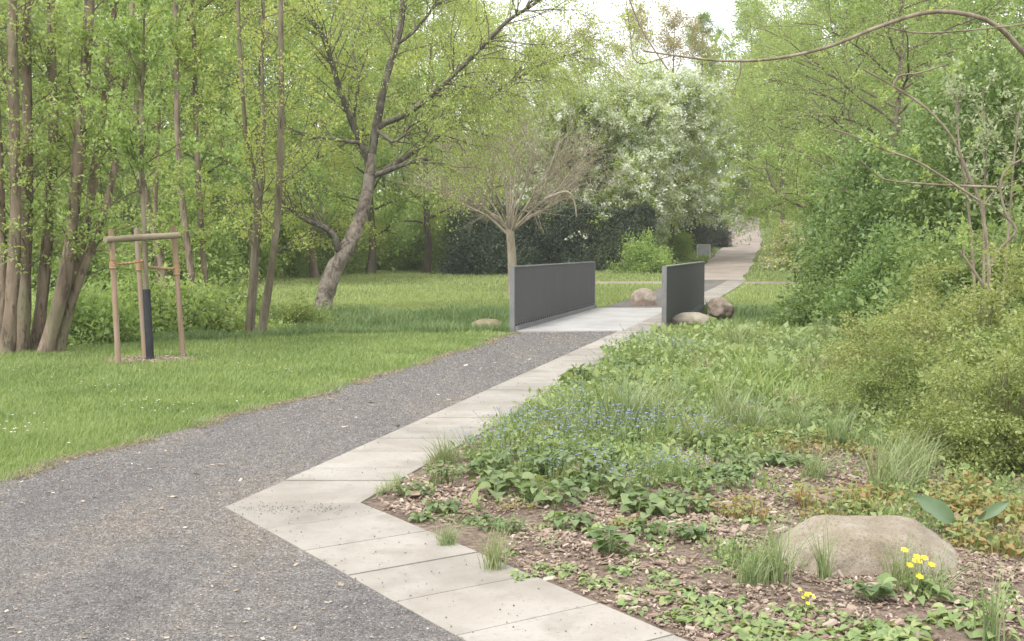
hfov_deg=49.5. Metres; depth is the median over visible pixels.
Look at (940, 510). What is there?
dock plant
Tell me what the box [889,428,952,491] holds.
grass tuft
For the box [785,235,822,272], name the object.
flowering shrub
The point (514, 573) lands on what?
seedling weed
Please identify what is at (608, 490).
forget me not
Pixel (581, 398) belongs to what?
forget me not
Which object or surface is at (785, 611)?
seedling weed
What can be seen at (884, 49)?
hornbeam tree
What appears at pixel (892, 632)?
seedling weed
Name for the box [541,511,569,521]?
seedling weed
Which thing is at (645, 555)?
seedling weed
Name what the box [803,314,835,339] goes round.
grass tuft
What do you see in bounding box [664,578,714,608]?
seedling weed
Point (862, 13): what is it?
hornbeam tree
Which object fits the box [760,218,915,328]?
leafy shrub
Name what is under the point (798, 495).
bronze plant
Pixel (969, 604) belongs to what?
seedling weed
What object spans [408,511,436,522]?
leafy plant
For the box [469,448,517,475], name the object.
leafy plant
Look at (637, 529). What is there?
leafy plant
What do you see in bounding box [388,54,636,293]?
bare tree
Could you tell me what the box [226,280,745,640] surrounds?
pavement
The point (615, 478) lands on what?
leafy plant
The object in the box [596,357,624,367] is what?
leafy plant
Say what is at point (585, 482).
leafy plant
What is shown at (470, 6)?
woodland tree
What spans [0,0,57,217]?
woodland tree
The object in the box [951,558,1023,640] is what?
rush tuft
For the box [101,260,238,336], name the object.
ditch bush
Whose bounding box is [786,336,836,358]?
grass tuft
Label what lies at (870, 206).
dark shrub
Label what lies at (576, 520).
leafy plant
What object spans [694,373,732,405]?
daylily clump
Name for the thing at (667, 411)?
grass tuft
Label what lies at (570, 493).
leafy plant
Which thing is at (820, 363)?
dry tuft
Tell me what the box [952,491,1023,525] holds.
bronze plant
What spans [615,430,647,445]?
leafy plant
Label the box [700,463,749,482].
leafy plant
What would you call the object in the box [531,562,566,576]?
seedling weed
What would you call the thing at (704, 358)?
dry tuft
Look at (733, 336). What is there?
grass tuft
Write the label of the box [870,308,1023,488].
spirea bush
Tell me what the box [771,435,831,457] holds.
bronze plant
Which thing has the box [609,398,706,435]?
forget me not
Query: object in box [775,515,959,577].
boulder
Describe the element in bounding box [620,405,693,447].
forget me not
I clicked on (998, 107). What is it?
dark shrub
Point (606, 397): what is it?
grass tuft
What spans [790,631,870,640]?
seedling weed
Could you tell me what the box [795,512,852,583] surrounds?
rush tuft
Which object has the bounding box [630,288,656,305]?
boulder
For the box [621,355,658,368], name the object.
leafy plant
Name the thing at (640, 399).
grass tuft
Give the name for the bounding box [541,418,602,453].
forget me not
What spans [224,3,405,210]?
woodland tree
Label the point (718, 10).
sky
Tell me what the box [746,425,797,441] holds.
bronze plant
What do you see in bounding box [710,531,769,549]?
seedling weed
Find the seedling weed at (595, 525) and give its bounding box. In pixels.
[581,521,615,532]
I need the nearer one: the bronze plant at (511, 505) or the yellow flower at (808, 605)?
the yellow flower at (808, 605)
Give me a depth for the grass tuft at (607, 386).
10.34 m
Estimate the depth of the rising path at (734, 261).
70.26 m
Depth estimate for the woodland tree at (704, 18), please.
102.26 m
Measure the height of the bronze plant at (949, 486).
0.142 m
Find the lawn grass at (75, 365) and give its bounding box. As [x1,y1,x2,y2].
[0,325,515,481]
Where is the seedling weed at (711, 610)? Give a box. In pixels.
[654,592,734,620]
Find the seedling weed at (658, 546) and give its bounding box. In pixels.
[636,535,676,552]
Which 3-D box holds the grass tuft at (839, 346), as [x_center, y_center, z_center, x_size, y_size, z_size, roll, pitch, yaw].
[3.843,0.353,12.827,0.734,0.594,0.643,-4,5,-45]
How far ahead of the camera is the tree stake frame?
15.06 m
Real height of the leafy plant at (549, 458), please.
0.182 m
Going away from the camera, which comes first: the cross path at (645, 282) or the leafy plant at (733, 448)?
the leafy plant at (733, 448)
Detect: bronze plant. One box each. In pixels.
[495,501,534,512]
[608,514,642,528]
[690,492,780,520]
[695,502,744,518]
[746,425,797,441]
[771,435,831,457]
[782,428,837,443]
[788,481,904,511]
[795,505,843,520]
[815,439,878,460]
[830,478,898,503]
[847,493,896,515]
[892,492,974,515]
[914,493,1023,527]
[917,485,1023,519]
[924,469,1000,497]
[942,521,1018,552]
[950,517,1023,545]
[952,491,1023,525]
[980,530,1023,558]
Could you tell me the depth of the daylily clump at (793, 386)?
10.33 m
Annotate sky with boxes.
[32,0,1023,212]
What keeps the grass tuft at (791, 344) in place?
on the planting bed
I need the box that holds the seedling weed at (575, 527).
[549,522,606,532]
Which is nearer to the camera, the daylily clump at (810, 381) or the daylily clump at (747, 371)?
the daylily clump at (810, 381)
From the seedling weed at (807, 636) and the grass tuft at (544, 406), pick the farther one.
the grass tuft at (544, 406)
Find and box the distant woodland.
[0,0,1023,233]
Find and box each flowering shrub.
[756,219,816,271]
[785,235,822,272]
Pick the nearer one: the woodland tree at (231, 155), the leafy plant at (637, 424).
the leafy plant at (637, 424)
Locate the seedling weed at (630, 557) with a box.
[615,551,652,570]
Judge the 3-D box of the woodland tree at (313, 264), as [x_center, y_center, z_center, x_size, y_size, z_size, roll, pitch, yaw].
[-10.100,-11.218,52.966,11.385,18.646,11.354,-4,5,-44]
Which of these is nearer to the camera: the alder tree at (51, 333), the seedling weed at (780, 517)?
the seedling weed at (780, 517)
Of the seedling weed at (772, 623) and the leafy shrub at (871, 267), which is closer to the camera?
the seedling weed at (772, 623)
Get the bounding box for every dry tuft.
[689,350,721,366]
[771,385,808,413]
[786,348,823,370]
[803,352,846,376]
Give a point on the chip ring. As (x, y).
(130, 359)
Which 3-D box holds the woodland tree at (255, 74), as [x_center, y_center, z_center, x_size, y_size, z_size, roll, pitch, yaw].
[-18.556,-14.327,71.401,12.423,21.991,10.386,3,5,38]
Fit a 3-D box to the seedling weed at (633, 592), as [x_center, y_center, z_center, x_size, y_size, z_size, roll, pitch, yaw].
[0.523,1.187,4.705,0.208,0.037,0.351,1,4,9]
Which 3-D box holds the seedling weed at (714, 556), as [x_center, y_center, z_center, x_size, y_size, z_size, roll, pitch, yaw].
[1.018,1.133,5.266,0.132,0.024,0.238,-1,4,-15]
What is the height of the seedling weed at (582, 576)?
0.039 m
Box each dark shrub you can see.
[765,42,1016,315]
[786,129,907,284]
[808,0,1023,324]
[850,32,1023,216]
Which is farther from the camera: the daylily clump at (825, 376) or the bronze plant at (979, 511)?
the daylily clump at (825, 376)
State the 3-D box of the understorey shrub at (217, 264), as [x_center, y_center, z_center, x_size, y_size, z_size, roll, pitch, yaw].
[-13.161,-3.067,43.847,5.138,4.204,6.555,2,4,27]
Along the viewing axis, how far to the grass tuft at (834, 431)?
8.17 m
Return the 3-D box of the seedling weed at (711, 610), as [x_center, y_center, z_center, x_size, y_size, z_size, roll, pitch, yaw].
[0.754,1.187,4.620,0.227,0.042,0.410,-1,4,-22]
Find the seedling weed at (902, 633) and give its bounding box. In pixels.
[870,620,921,640]
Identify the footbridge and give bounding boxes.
[509,261,704,332]
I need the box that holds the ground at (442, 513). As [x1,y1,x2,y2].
[0,219,812,637]
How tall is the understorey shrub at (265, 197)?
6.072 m
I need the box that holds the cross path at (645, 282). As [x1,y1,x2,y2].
[595,281,798,283]
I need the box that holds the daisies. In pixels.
[0,335,458,442]
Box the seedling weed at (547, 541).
[536,533,561,547]
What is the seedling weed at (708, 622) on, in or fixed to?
on the planting bed
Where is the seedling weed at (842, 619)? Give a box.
[823,609,860,622]
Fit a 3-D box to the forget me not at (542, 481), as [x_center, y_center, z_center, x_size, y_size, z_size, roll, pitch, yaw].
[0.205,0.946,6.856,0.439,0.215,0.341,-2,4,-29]
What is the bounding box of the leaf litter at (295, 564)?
[1,334,581,640]
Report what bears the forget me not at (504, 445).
on the planting bed
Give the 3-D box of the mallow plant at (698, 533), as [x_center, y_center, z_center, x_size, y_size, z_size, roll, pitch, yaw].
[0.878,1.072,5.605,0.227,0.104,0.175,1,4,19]
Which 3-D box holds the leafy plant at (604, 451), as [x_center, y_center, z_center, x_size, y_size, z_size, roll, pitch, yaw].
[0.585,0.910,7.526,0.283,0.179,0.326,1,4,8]
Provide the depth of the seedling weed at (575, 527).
5.88 m
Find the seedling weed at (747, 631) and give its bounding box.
[720,619,794,640]
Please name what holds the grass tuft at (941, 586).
on the planting bed
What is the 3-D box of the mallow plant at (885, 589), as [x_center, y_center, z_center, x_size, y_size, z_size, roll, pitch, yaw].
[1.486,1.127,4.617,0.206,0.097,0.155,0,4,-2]
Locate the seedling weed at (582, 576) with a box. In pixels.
[553,564,624,589]
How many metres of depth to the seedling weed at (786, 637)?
4.26 m
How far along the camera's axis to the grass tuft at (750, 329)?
17.15 m
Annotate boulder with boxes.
[469,318,501,327]
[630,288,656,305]
[671,312,709,326]
[707,297,734,319]
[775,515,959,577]
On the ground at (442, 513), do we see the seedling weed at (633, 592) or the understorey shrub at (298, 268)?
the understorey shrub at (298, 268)
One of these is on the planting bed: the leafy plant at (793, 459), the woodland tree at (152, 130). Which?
the leafy plant at (793, 459)
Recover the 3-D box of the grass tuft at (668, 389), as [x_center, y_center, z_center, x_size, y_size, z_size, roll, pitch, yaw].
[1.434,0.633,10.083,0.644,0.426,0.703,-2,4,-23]
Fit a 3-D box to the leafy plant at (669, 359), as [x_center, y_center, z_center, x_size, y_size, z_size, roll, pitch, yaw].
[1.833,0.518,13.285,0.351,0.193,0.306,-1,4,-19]
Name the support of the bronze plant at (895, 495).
on the planting bed
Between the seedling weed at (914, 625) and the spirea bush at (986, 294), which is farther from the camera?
the spirea bush at (986, 294)
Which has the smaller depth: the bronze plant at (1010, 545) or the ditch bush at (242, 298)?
the bronze plant at (1010, 545)
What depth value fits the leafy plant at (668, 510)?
6.10 m
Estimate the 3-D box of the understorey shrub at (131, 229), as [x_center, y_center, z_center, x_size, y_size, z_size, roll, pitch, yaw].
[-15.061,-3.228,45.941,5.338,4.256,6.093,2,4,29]
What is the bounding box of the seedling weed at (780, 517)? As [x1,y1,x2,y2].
[758,506,798,524]
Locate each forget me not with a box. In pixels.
[422,426,524,466]
[438,426,496,461]
[473,404,544,436]
[482,445,554,484]
[483,410,575,460]
[488,405,595,438]
[498,407,567,448]
[503,424,611,464]
[521,456,581,489]
[523,442,618,485]
[530,387,593,420]
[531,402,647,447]
[538,378,631,419]
[538,400,644,439]
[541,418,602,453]
[543,400,616,437]
[549,460,647,500]
[575,331,671,358]
[586,412,704,459]
[587,412,637,446]
[606,325,683,355]
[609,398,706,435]
[609,411,656,441]
[610,452,679,488]
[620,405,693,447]
[627,447,700,481]
[641,333,699,357]
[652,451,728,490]
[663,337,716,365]
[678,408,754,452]
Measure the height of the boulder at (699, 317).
0.448 m
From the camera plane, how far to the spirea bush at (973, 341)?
8.55 m
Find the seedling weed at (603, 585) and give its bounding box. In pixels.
[574,577,632,594]
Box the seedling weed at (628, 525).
[614,515,681,529]
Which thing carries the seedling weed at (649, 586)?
on the planting bed
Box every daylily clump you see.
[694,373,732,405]
[706,339,740,357]
[714,369,762,395]
[720,352,778,382]
[731,361,791,405]
[735,342,765,359]
[762,370,822,407]
[763,357,800,385]
[786,372,840,410]
[813,368,847,388]
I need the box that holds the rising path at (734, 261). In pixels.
[705,218,762,279]
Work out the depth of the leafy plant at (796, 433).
8.30 m
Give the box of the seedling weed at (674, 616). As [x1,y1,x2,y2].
[656,608,693,624]
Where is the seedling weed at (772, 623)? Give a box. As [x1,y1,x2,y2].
[738,618,788,640]
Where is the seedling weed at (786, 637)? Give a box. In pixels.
[741,618,835,640]
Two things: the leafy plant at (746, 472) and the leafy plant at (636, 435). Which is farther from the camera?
the leafy plant at (636, 435)
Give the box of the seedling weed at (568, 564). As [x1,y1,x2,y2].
[553,561,581,570]
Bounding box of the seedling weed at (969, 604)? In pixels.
[946,595,1005,617]
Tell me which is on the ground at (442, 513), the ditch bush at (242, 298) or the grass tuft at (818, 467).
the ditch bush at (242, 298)
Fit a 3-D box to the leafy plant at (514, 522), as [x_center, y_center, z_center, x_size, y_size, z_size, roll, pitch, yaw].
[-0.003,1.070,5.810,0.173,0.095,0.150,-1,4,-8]
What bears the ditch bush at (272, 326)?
on the ground at (442, 513)
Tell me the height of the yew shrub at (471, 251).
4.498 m
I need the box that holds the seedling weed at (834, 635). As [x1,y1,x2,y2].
[765,617,852,640]
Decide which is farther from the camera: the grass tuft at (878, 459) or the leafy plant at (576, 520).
the grass tuft at (878, 459)
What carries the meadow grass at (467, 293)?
on the ground at (442, 513)
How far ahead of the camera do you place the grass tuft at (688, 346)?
14.59 m
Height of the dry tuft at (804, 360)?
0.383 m
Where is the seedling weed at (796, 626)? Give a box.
[772,622,879,640]
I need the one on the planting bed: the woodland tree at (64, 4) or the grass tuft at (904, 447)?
the grass tuft at (904, 447)
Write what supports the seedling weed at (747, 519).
on the planting bed
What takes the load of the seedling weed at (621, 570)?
on the planting bed
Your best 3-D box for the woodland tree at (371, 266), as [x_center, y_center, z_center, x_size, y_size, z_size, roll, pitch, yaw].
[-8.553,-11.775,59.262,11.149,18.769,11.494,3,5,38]
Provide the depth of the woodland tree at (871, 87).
64.74 m
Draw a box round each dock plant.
[599,346,618,356]
[913,495,956,534]
[971,501,1009,524]
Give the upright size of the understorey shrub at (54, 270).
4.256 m
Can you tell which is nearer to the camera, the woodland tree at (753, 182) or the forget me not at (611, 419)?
the forget me not at (611, 419)
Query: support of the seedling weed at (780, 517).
on the planting bed
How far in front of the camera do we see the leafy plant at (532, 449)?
7.87 m
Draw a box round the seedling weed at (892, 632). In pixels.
[860,623,934,640]
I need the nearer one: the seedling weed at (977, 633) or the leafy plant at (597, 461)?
the seedling weed at (977, 633)
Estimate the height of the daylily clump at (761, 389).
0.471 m
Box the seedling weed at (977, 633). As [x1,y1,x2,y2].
[915,608,1022,640]
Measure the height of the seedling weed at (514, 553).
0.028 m
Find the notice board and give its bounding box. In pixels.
[697,244,710,257]
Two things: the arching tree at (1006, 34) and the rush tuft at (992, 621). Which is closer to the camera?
the rush tuft at (992, 621)
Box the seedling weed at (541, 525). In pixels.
[511,522,558,533]
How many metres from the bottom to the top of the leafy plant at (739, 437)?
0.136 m
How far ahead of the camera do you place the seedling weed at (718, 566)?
5.08 m
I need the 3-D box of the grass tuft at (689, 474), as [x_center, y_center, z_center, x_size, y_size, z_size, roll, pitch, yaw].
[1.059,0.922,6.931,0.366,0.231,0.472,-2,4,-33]
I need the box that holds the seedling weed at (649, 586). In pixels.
[615,580,678,607]
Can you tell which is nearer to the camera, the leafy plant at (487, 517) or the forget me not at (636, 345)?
the leafy plant at (487, 517)
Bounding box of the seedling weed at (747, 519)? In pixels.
[733,515,769,525]
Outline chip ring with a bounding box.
[102,355,195,363]
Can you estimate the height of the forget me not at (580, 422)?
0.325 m
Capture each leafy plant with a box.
[393,482,431,497]
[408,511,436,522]
[418,460,463,485]
[420,498,461,512]
[457,460,496,475]
[464,515,484,525]
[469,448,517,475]
[469,465,519,487]
[473,471,546,499]
[474,513,507,531]
[489,472,527,485]
[496,514,528,535]
[509,443,550,459]
[515,456,563,477]
[520,480,589,509]
[521,447,575,479]
[542,446,593,461]
[547,511,594,528]
[550,379,592,389]
[553,447,616,481]
[556,467,611,493]
[559,363,607,386]
[578,440,619,464]
[592,471,650,501]
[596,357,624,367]
[597,458,644,470]
[606,363,636,371]
[606,373,645,383]
[606,486,668,513]
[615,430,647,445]
[617,421,658,430]
[620,497,687,518]
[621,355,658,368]
[632,517,669,539]
[637,441,683,457]
[650,368,688,384]
[652,355,679,366]
[654,487,711,512]
[673,406,703,416]
[676,473,722,497]
[680,463,728,481]
[685,496,718,514]
[693,435,742,449]
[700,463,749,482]
[707,444,742,462]
[717,432,751,448]
[718,471,752,489]
[725,454,768,467]
[728,463,761,481]
[751,449,795,466]
[767,428,800,443]
[781,453,820,468]
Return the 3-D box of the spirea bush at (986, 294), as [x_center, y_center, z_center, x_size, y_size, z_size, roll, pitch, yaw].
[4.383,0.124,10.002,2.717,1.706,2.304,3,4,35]
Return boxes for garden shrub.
[603,227,677,273]
[654,220,699,260]
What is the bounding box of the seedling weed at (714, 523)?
[681,515,744,530]
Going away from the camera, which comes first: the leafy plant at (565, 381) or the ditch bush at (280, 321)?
the leafy plant at (565, 381)
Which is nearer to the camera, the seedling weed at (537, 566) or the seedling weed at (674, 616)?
the seedling weed at (674, 616)
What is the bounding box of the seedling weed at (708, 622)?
[675,611,732,633]
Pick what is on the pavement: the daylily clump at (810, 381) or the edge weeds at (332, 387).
the edge weeds at (332, 387)
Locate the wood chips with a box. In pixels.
[373,351,1023,640]
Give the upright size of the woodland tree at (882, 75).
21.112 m
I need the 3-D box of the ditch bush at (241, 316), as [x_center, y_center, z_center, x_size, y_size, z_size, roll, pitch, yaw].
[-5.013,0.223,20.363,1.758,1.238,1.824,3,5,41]
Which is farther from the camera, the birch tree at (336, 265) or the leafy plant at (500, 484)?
the birch tree at (336, 265)
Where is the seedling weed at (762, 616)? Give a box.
[670,603,776,628]
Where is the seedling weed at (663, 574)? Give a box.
[647,569,679,581]
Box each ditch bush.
[30,266,160,346]
[76,259,192,338]
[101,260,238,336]
[153,273,245,334]
[167,256,284,325]
[218,298,286,333]
[245,317,292,329]
[269,315,310,329]
[272,281,338,328]
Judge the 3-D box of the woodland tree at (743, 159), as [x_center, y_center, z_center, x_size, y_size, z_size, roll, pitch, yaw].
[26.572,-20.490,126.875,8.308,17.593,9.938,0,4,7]
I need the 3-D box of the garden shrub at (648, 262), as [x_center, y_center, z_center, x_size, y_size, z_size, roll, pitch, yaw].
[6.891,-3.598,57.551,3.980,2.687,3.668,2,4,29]
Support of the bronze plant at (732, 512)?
on the wood chips
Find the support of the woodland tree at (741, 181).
on the ground at (442, 513)
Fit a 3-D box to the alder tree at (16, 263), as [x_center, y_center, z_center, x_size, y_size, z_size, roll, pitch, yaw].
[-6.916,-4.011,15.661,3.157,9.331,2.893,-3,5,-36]
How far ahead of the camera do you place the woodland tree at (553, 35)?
72.73 m
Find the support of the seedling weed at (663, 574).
on the planting bed
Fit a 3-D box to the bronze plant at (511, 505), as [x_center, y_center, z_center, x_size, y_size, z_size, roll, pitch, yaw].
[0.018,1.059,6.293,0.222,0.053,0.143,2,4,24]
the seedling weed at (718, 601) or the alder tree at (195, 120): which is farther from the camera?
the alder tree at (195, 120)
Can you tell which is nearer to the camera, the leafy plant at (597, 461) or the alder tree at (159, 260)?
the leafy plant at (597, 461)
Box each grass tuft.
[416,426,469,466]
[434,511,466,545]
[465,517,527,570]
[523,391,563,420]
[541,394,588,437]
[571,375,633,402]
[579,358,670,433]
[582,375,686,420]
[632,374,691,425]
[636,399,751,447]
[643,371,707,407]
[669,338,698,358]
[688,357,772,435]
[705,313,759,348]
[723,387,798,436]
[724,535,789,590]
[735,506,824,587]
[738,320,764,340]
[743,329,788,355]
[764,440,846,481]
[769,325,821,350]
[769,393,844,430]
[775,386,842,410]
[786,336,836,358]
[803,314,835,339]
[812,396,870,451]
[823,334,864,369]
[838,418,960,486]
[847,433,947,500]
[855,417,969,474]
[868,528,936,590]
[884,539,991,601]
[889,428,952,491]
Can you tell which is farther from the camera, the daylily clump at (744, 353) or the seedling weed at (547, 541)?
the daylily clump at (744, 353)
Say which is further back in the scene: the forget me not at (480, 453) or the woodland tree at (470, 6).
the woodland tree at (470, 6)
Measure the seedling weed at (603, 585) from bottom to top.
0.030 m
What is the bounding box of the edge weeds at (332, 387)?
[0,332,650,497]
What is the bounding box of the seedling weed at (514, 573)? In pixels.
[508,568,574,582]
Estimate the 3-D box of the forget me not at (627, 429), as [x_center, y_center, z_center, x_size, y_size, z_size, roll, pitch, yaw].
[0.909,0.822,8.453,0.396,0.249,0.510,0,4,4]
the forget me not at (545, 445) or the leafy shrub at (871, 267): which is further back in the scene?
the leafy shrub at (871, 267)
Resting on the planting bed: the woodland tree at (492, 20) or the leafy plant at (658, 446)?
the leafy plant at (658, 446)
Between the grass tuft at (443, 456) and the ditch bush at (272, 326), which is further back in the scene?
the ditch bush at (272, 326)
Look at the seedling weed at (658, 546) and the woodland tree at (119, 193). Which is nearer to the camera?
the seedling weed at (658, 546)
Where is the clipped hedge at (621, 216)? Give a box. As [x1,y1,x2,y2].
[470,202,658,271]
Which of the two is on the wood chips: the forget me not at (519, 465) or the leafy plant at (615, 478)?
the forget me not at (519, 465)
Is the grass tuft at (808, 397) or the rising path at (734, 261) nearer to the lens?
the grass tuft at (808, 397)
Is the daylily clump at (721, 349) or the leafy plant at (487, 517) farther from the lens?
the daylily clump at (721, 349)
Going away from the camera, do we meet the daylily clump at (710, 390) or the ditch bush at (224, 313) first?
the daylily clump at (710, 390)
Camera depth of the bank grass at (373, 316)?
24.94 m
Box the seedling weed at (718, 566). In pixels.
[693,561,743,573]
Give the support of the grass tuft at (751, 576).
on the planting bed
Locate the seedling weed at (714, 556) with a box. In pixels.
[712,552,739,565]
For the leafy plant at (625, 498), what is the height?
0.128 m
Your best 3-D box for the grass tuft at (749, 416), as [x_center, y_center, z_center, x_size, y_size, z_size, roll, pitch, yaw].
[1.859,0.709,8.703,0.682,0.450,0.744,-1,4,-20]
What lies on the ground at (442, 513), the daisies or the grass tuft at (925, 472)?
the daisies
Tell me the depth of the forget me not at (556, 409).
9.40 m
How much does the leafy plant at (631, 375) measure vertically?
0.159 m
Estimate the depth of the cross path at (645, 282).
48.39 m
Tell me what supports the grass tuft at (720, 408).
on the planting bed
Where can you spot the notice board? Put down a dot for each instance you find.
(703, 249)
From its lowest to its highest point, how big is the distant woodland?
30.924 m
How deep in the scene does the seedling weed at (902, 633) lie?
4.20 m
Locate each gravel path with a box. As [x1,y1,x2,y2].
[0,332,615,640]
[597,280,726,307]
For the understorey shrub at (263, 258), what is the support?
on the ground at (442, 513)
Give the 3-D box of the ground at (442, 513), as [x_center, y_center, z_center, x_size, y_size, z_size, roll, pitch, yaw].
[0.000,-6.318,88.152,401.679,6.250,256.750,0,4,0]
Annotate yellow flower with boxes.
[786,588,824,618]
[876,547,953,604]
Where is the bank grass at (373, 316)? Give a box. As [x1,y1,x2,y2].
[30,298,792,345]
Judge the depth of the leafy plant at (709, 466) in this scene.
7.12 m
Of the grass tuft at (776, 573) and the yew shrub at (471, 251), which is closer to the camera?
the grass tuft at (776, 573)
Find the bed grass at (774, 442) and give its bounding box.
[427,323,1023,570]
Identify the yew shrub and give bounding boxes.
[432,197,538,275]
[518,193,603,268]
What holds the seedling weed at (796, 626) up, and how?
on the planting bed
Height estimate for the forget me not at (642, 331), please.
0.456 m
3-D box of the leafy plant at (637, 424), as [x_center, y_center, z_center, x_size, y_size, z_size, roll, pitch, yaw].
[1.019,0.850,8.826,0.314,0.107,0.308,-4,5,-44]
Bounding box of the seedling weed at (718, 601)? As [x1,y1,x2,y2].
[701,594,748,612]
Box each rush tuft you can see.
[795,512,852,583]
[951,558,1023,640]
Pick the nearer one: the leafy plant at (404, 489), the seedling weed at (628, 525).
the seedling weed at (628, 525)
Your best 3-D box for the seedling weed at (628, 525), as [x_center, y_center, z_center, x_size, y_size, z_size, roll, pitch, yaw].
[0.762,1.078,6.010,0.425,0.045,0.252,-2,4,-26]
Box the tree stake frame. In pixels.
[103,226,184,364]
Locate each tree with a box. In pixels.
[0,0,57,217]
[0,0,71,197]
[0,0,123,354]
[0,0,144,218]
[0,0,171,225]
[0,0,201,353]
[6,0,242,256]
[34,0,203,216]
[69,0,205,359]
[71,0,267,296]
[103,0,341,219]
[134,0,256,291]
[145,0,404,283]
[150,0,698,310]
[158,0,307,204]
[180,0,361,333]
[204,0,428,278]
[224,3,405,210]
[246,0,456,273]
[312,1,448,221]
[327,0,528,272]
[382,0,534,223]
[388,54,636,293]
[429,0,567,230]
[489,15,604,235]
[499,49,679,249]
[527,52,700,264]
[545,11,632,199]
[587,33,763,260]
[592,0,677,227]
[611,0,1023,97]
[619,0,741,195]
[672,8,740,216]
[674,0,986,224]
[694,0,891,254]
[704,0,1023,236]
[716,13,838,195]
[717,106,881,251]
[718,0,776,219]
[719,71,773,216]
[747,0,909,217]
[791,0,993,202]
[828,56,1023,332]
[835,0,1023,198]
[879,0,1023,132]
[933,57,1023,332]
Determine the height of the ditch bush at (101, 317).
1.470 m
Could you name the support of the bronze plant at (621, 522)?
on the wood chips
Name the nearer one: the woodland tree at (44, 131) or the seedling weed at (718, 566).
the seedling weed at (718, 566)
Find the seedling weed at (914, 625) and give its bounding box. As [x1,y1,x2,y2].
[877,614,952,640]
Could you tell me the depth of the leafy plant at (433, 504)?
6.36 m
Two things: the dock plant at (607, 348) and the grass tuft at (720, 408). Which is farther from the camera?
the dock plant at (607, 348)
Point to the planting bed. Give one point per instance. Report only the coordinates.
(951, 632)
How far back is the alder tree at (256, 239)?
19.19 m
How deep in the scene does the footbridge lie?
23.05 m
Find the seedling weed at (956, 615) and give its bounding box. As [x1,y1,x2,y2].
[927,602,1023,638]
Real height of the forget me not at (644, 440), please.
0.334 m
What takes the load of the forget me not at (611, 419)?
on the planting bed
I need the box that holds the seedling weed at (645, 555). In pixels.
[635,552,685,563]
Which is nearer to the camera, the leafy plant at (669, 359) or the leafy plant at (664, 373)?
the leafy plant at (664, 373)
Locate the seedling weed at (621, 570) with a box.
[604,564,637,576]
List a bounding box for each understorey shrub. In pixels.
[5,158,66,213]
[5,198,88,294]
[33,186,152,291]
[63,161,137,230]
[113,195,174,259]
[117,197,249,286]
[174,193,290,281]
[206,182,299,232]
[247,212,321,278]
[285,202,376,275]
[318,187,383,242]
[337,202,420,271]
[373,179,452,229]
[391,203,456,270]
[397,197,467,264]
[707,174,765,216]
[765,207,826,242]
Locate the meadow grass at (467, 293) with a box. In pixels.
[31,216,805,315]
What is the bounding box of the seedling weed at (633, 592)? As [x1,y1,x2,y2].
[617,587,659,616]
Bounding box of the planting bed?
[364,341,1023,640]
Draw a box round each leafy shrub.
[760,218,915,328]
[800,211,955,336]
[853,196,1023,339]
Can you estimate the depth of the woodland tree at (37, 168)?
45.61 m
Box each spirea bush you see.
[797,312,981,428]
[803,257,983,383]
[841,239,1023,389]
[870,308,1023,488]
[882,244,1023,440]
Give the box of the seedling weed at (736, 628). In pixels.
[710,626,782,640]
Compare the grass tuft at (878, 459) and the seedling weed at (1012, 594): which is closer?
the seedling weed at (1012, 594)
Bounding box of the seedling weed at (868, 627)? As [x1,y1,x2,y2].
[840,617,902,639]
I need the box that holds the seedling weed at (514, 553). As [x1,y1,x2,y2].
[502,549,548,556]
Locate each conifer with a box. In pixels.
[666,197,712,252]
[703,200,734,247]
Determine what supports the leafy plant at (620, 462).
on the planting bed
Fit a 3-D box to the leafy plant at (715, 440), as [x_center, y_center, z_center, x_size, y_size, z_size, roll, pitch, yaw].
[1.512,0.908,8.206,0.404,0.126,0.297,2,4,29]
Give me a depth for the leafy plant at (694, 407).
9.61 m
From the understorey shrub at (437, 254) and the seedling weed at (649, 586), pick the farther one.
the understorey shrub at (437, 254)
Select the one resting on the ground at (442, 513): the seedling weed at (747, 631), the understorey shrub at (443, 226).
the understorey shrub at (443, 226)
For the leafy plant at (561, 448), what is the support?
on the planting bed
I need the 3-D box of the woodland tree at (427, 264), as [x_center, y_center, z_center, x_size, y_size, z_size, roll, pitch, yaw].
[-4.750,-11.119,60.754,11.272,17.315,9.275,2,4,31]
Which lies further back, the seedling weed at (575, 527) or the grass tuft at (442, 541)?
the seedling weed at (575, 527)
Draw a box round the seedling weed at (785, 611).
[767,595,834,623]
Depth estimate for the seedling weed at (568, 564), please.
5.21 m
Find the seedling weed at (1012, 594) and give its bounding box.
[977,581,1023,606]
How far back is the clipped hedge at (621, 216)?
58.99 m
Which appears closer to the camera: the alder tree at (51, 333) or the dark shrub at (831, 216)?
the alder tree at (51, 333)
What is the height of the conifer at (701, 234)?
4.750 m
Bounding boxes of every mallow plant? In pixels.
[582,524,634,554]
[667,522,708,542]
[840,579,895,602]

